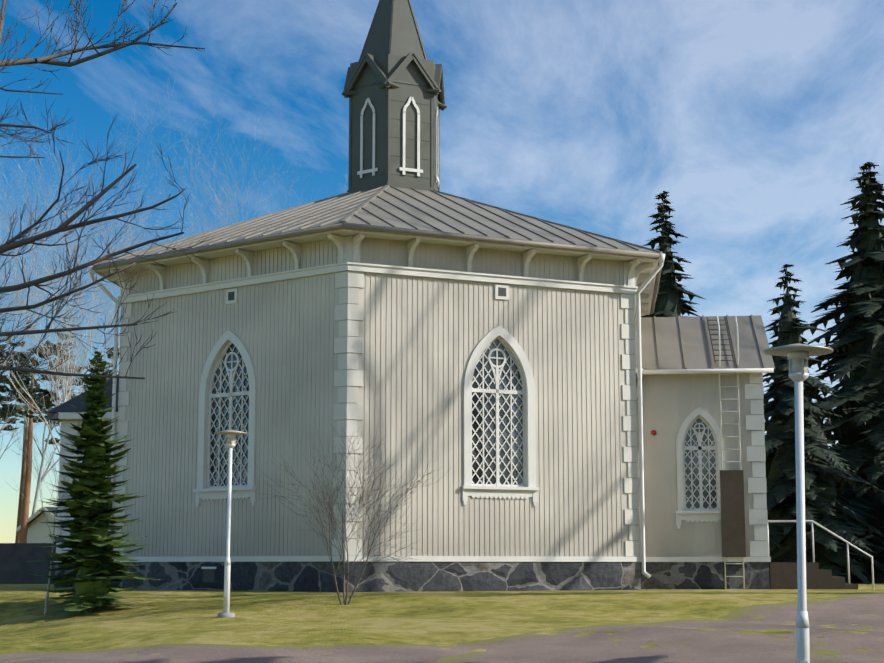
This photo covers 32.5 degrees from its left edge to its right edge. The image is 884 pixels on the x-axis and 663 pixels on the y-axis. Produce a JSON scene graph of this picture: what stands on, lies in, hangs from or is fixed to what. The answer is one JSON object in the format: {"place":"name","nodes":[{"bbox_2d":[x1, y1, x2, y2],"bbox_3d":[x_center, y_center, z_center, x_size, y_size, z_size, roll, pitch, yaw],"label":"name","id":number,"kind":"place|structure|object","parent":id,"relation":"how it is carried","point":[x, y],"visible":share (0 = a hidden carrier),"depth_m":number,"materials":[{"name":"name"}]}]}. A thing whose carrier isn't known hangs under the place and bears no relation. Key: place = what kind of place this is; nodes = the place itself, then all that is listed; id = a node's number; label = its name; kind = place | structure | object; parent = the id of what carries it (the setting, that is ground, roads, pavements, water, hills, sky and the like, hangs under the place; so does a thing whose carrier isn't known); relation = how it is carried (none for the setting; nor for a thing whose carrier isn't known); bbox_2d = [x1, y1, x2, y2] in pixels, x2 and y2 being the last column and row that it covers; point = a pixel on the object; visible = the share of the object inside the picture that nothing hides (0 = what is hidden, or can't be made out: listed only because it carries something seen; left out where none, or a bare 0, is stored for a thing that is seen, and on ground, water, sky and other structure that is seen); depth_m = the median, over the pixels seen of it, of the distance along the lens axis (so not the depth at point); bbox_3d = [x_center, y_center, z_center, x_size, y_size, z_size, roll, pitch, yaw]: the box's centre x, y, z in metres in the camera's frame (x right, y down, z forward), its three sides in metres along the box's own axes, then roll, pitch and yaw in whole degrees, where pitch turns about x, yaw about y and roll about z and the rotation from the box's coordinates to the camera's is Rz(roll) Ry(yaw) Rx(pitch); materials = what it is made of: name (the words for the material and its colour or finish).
{"place":"outdoors","nodes":[
{"label":"outdoors","id":0,"kind":"place"},
{"bbox_2d":[0,583,883,662],"bbox_3d":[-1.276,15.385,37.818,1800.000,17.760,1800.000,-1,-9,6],"label":"ground","id":1,"kind":"structure","parent":0,"point":[287,618],"depth_m":28.23,"materials":[{"name":"green plant"}]},
{"bbox_2d":[0,507,57,583],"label":"buildings","id":2,"kind":"structure","parent":1,"relation":"on","point":[15,568],"depth_m":47.12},
{"bbox_2d":[1,396,81,613],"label":"bare tree","id":3,"kind":"object","parent":1,"relation":"on","point":[46,601],"visible":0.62,"depth_m":30.68,"materials":[{"name":"brown plant"}]},
{"bbox_2d":[0,332,119,542],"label":"pines","id":4,"kind":"object","parent":1,"relation":"on","point":[23,508],"visible":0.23,"depth_m":75.87,"materials":[{"name":"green plant"}]},
{"bbox_2d":[25,347,160,612],"bbox_3d":[-7.043,2.991,30.694,2.531,5.403,2.487,-1,-9,6],"label":"young spruce","id":5,"kind":"object","parent":1,"relation":"on","point":[91,555],"visible":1,"depth_m":30.30,"materials":[{"name":"green plant"}]},
{"bbox_2d":[0,0,214,430],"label":"bare tree","id":6,"kind":"object","parent":1,"relation":"on","point":[11,244],"visible":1,"depth_m":11.22,"materials":[{"name":"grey plant"}]},
{"bbox_2d":[0,50,347,515],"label":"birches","id":7,"kind":"object","parent":1,"relation":"on","point":[67,381],"visible":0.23,"depth_m":74.31,"materials":[{"name":"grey plant"}]},
{"bbox_2d":[215,430,246,617],"bbox_3d":[-3.926,3.567,27.947,0.610,3.521,0.610,-1,-9,6],"label":"lamp","id":8,"kind":"object","parent":1,"relation":"on","point":[231,438],"visible":1,"depth_m":27.92,"materials":[{"name":"beige metal"}]},
{"bbox_2d":[256,419,447,604],"bbox_3d":[-1.748,3.566,29.783,3.931,3.652,3.731,-1,-9,6],"label":"shrub","id":9,"kind":"object","parent":1,"relation":"on","point":[331,528],"visible":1,"depth_m":29.50,"materials":[{"name":"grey plant"}]},
{"bbox_2d":[47,0,873,591],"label":"church","id":10,"kind":"structure","parent":1,"relation":"on","point":[551,404],"depth_m":34.86,"materials":[{"name":"paint"}]},
{"bbox_2d":[641,162,883,583],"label":"spruce trees","id":11,"kind":"object","parent":1,"relation":"on","point":[844,487],"visible":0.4,"depth_m":51.95,"materials":[{"name":"green plant"}]},
{"bbox_2d":[0,592,883,662],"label":"gravel path","id":12,"kind":"structure","parent":0,"point":[727,644],"depth_m":22.03,"materials":[{"name":"grey gravel"}]},
{"bbox_2d":[763,343,832,662],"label":"lamp","id":13,"kind":"object","parent":12,"relation":"on","point":[797,355],"visible":1,"depth_m":13.32,"materials":[{"name":"beige metal"}]},
{"bbox_2d":[0,0,883,542],"label":"sky","id":14,"kind":"structure","parent":0,"point":[757,119],"materials":[{"name":"blue"}]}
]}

